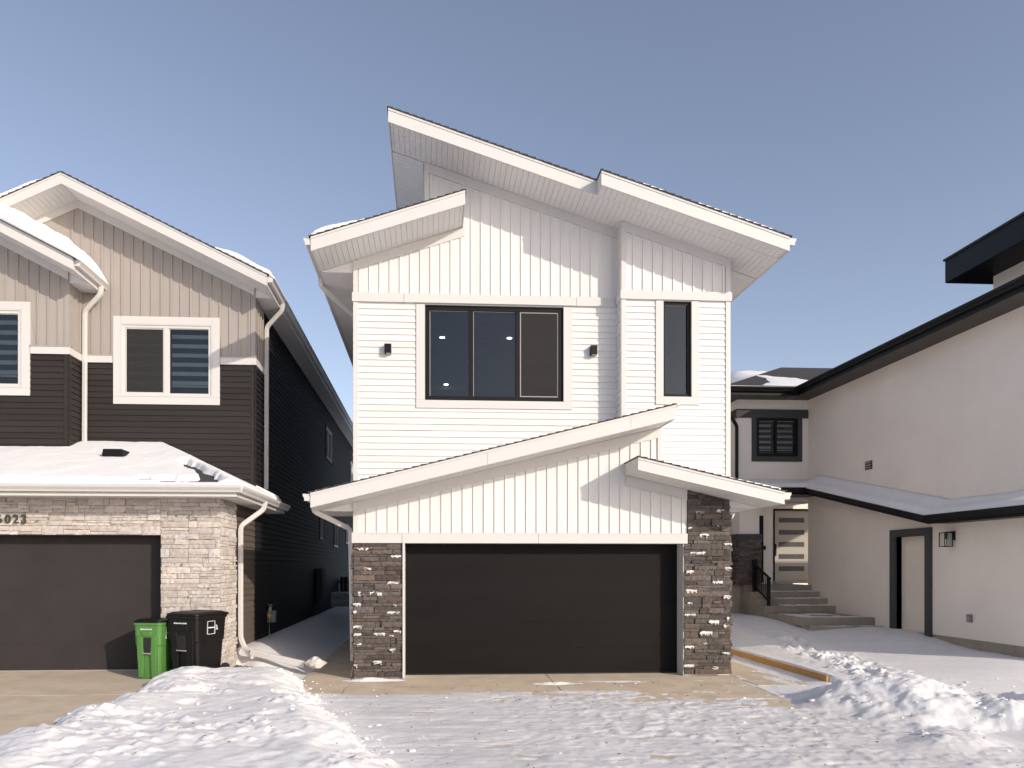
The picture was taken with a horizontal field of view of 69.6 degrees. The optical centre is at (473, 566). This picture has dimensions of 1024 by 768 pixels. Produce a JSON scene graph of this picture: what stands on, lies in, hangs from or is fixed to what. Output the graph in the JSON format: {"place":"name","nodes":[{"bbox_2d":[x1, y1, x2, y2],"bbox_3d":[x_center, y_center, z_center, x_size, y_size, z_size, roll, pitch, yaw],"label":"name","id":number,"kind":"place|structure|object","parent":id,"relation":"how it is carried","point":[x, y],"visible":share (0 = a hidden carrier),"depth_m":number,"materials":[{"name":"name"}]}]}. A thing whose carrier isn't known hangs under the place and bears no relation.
{"place":"outdoors","nodes":[
{"label":"outdoors","id":0,"kind":"place"},
{"bbox_2d":[0,178,42,196],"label":"roof snow","id":1,"kind":"structure","parent":0,"point":[15,188],"depth_m":14.28,"materials":[{"name":"white snow"}]},
{"bbox_2d":[0,671,150,735],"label":"driveway","id":2,"kind":"structure","parent":0,"point":[32,699],"depth_m":10.95,"materials":[{"name":"concrete"}]},
{"bbox_2d":[133,617,172,678],"bbox_3d":[-5.296,1.353,12.293,0.554,0.973,0.629,0,0,7],"label":"green bin","id":3,"kind":"object","parent":2,"relation":"on","point":[153,645],"visible":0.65,"depth_m":12.02,"materials":[{"name":"plastic"}]},
{"bbox_2d":[166,610,229,668],"bbox_3d":[-4.609,1.292,12.353,0.701,1.093,0.871,0,0,21],"label":"black bin","id":4,"kind":"object","parent":2,"relation":"on","point":[196,637],"visible":0.78,"depth_m":12.03,"materials":[{"name":"plastic"}]},
{"bbox_2d":[0,441,273,498],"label":"roof snow","id":5,"kind":"structure","parent":0,"point":[81,462],"depth_m":12.94,"materials":[{"name":"white snow"}]},
{"bbox_2d":[303,638,352,693],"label":"side path","id":6,"kind":"structure","parent":0,"point":[334,671],"depth_m":13.37,"materials":[{"name":"concrete"}]},
{"bbox_2d":[304,656,326,668],"bbox_3d":[-2.865,1.738,13.305,0.373,0.227,0.270,0,0,-35],"label":"clump","id":7,"kind":"object","parent":6,"relation":"on","point":[314,662],"visible":1,"depth_m":13.23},
{"bbox_2d":[308,218,364,237],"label":"roof snow","id":8,"kind":"structure","parent":0,"point":[327,227],"depth_m":12.66,"materials":[{"name":"white snow"}]},
{"bbox_2d":[0,607,1023,767],"bbox_3d":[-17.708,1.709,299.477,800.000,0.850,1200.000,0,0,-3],"label":"snow ground","id":9,"kind":"structure","parent":0,"point":[116,733],"depth_m":9.23,"materials":[{"name":"white snow"}]},
{"bbox_2d":[0,171,352,671],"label":"grey house","id":10,"kind":"structure","parent":9,"relation":"on","point":[179,339],"depth_m":14.78,"materials":[{"name":"beige plastic"}]},
{"bbox_2d":[0,301,30,395],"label":"window","id":11,"kind":"structure","parent":10,"relation":"in","point":[15,317],"depth_m":14.39,"materials":[{"name":"white glass"}]},
{"bbox_2d":[0,202,108,285],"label":"roof snow","id":12,"kind":"structure","parent":10,"relation":"on","point":[22,221],"depth_m":13.76,"materials":[{"name":"white snow"}]},
{"bbox_2d":[0,534,161,671],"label":"garage door","id":13,"kind":"structure","parent":10,"relation":"in","point":[69,602],"depth_m":12.87,"materials":[{"name":"grey paint"}]},
{"bbox_2d":[113,316,219,404],"bbox_3d":[-6.305,-4.219,15.322,2.135,1.795,0.485,0,0,-3],"label":"window","id":14,"kind":"structure","parent":10,"relation":"in","point":[157,360],"depth_m":15.11,"materials":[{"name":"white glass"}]},
{"bbox_2d":[256,485,282,502],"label":"roof snow","id":15,"kind":"structure","parent":10,"relation":"on","point":[275,497],"depth_m":15.22,"materials":[{"name":"white snow"}]},
{"bbox_2d":[215,247,352,423],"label":"roof snow","id":16,"kind":"structure","parent":10,"relation":"on","point":[242,258],"depth_m":14.58,"materials":[{"name":"white snow"}]},
{"bbox_2d":[319,517,323,540],"bbox_3d":[-5.104,-1.332,24.542,0.113,0.960,0.938,0,0,-3],"label":"window","id":17,"kind":"structure","parent":10,"relation":"in","point":[321,530],"depth_m":24.89,"materials":[{"name":"black glass"}]},
{"bbox_2d":[325,423,332,465],"bbox_3d":[-5.214,-4.351,26.402,0.113,1.210,1.855,0,0,-3],"label":"window","id":18,"kind":"structure","parent":10,"relation":"in","point":[329,434],"depth_m":26.59,"materials":[{"name":"grey glass"}]},
{"bbox_2d":[333,517,338,548],"bbox_3d":[-5.330,-1.274,28.371,0.113,1.158,1.567,0,0,-3],"label":"window","id":19,"kind":"structure","parent":10,"relation":"in","point":[336,528],"depth_m":28.61,"materials":[{"name":"black glass"}]},
{"bbox_2d":[345,522,349,544],"bbox_3d":[-5.558,-1.416,32.214,0.113,0.952,1.295,0,0,-3],"label":"window","id":20,"kind":"structure","parent":10,"relation":"in","point":[346,535],"depth_m":32.18,"materials":[{"name":"black glass"}]},
{"bbox_2d":[350,459,352,481],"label":"window","id":21,"kind":"structure","parent":10,"relation":"in","point":[351,463],"depth_m":34.07,"materials":[{"name":"white glass"}]},
{"bbox_2d":[331,592,348,606],"bbox_3d":[-4.331,1.075,24.180,0.584,0.455,0.812,0,0,-3],"label":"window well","id":22,"kind":"object","parent":9,"relation":"on","point":[339,599],"depth_m":23.79,"materials":[{"name":"grey metal"}]},
{"bbox_2d":[339,577,348,591],"bbox_3d":[-4.142,1.085,29.342,2.440,1.350,0.070,0,0,-3],"label":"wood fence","id":23,"kind":"object","parent":9,"relation":"on","point":[343,581],"visible":0.06,"depth_m":29.25,"materials":[{"name":"black wood"}]},
{"bbox_2d":[303,106,796,677],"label":"white house","id":24,"kind":"structure","parent":9,"relation":"on","point":[537,350],"depth_m":13.48,"materials":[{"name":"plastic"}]},
{"bbox_2d":[416,304,571,409],"bbox_3d":[0.389,-3.899,13.775,2.918,1.919,0.123,0,0,-3],"label":"window","id":25,"kind":"structure","parent":24,"relation":"in","point":[543,335],"depth_m":13.79,"materials":[{"name":"white glass"}]},
{"bbox_2d":[403,543,683,677],"bbox_3d":[1.270,0.765,13.241,5.057,2.390,0.415,0,0,-3],"label":"garage door","id":26,"kind":"structure","parent":24,"relation":"in","point":[469,608],"depth_m":13.40,"materials":[{"name":"metal"}]},
{"bbox_2d":[655,300,698,404],"bbox_3d":[3.757,-3.939,13.629,0.814,1.912,0.133,0,0,-3],"label":"window","id":27,"kind":"structure","parent":24,"relation":"in","point":[691,397],"depth_m":13.58,"materials":[{"name":"white plastic"}]},
{"bbox_2d":[731,649,827,681],"bbox_3d":[5.759,1.931,15.091,0.041,0.217,5.550,0,0,-3],"label":"timber edging","id":28,"kind":"object","parent":9,"relation":"on","point":[798,670],"visible":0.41,"depth_m":13.85,"materials":[{"name":"brown wood"}]},
{"bbox_2d":[730,584,882,630],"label":"entry steps","id":29,"kind":"structure","parent":9,"relation":"on","point":[745,599],"depth_m":19.22,"materials":[{"name":"grey concrete"}]},
{"bbox_2d":[752,559,770,605],"bbox_3d":[7.603,0.415,19.426,0.120,1.210,0.933,0,0,-3],"label":"stair railing","id":30,"kind":"object","parent":29,"relation":"on","point":[756,569],"visible":1,"depth_m":19.54,"materials":[{"name":"black metal"}]},
{"bbox_2d":[771,590,833,605],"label":"step snow","id":31,"kind":"structure","parent":29,"relation":"on","point":[800,598],"depth_m":19.48,"materials":[{"name":"white snow"}]},
{"bbox_2d":[776,613,865,626],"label":"landing snow","id":32,"kind":"structure","parent":29,"relation":"on","point":[804,615],"depth_m":17.74,"materials":[{"name":"white snow"}]},
{"bbox_2d":[730,212,1023,657],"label":"beige house","id":33,"kind":"structure","parent":9,"relation":"on","point":[934,407],"depth_m":15.95,"materials":[{"name":"paint"}]},
{"bbox_2d":[731,370,807,386],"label":"roof snow","id":34,"kind":"structure","parent":33,"relation":"on","point":[736,376],"depth_m":21.59,"materials":[{"name":"white snow"}]},
{"bbox_2d":[741,479,808,486],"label":"roof snow","id":35,"kind":"structure","parent":33,"relation":"on","point":[786,483],"depth_m":19.65,"materials":[{"name":"white snow"}]},
{"bbox_2d":[757,418,797,456],"bbox_3d":[8.402,-3.576,20.629,1.168,1.057,0.485,0,0,-3],"label":"window","id":36,"kind":"structure","parent":33,"relation":"in","point":[778,437],"depth_m":20.51,"materials":[{"name":"black glass"}]},
{"bbox_2d":[773,509,807,582],"bbox_3d":[9.236,-0.592,21.382,1.144,2.154,0.300,0,0,-3],"label":"front door","id":37,"kind":"structure","parent":33,"relation":"in","point":[790,526],"depth_m":21.42,"materials":[{"name":"white wood"}]},
{"bbox_2d":[902,536,923,631],"bbox_3d":[9.703,0.400,16.093,0.048,2.120,1.017,0,0,-3],"label":"side door","id":38,"kind":"structure","parent":33,"relation":"in","point":[912,547],"depth_m":16.20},
{"bbox_2d":[806,475,1023,514],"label":"roof snow","id":39,"kind":"structure","parent":33,"relation":"on","point":[919,503],"depth_m":15.70,"materials":[{"name":"white snow"}]},
{"bbox_2d":[0,0,1023,421],"label":"sky","id":40,"kind":"structure","parent":0,"point":[885,137],"materials":[{"name":"blue"}]},
{"bbox_2d":[342,673,917,765],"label":"driveway","id":41,"kind":"structure","parent":0,"point":[680,686],"depth_m":12.15,"materials":[{"name":"concrete"}]},
{"bbox_2d":[643,183,771,228],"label":"roof snow","id":42,"kind":"structure","parent":0,"point":[718,209],"depth_m":12.73,"materials":[{"name":"white snow"}]},
{"bbox_2d":[697,469,780,489],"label":"roof snow","id":43,"kind":"structure","parent":0,"point":[748,481],"depth_m":12.56,"materials":[{"name":"white snow"}]},
{"bbox_2d":[729,661,807,685],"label":"path","id":44,"kind":"structure","parent":0,"point":[741,670],"depth_m":13.30,"materials":[{"name":"concrete"}]}
]}

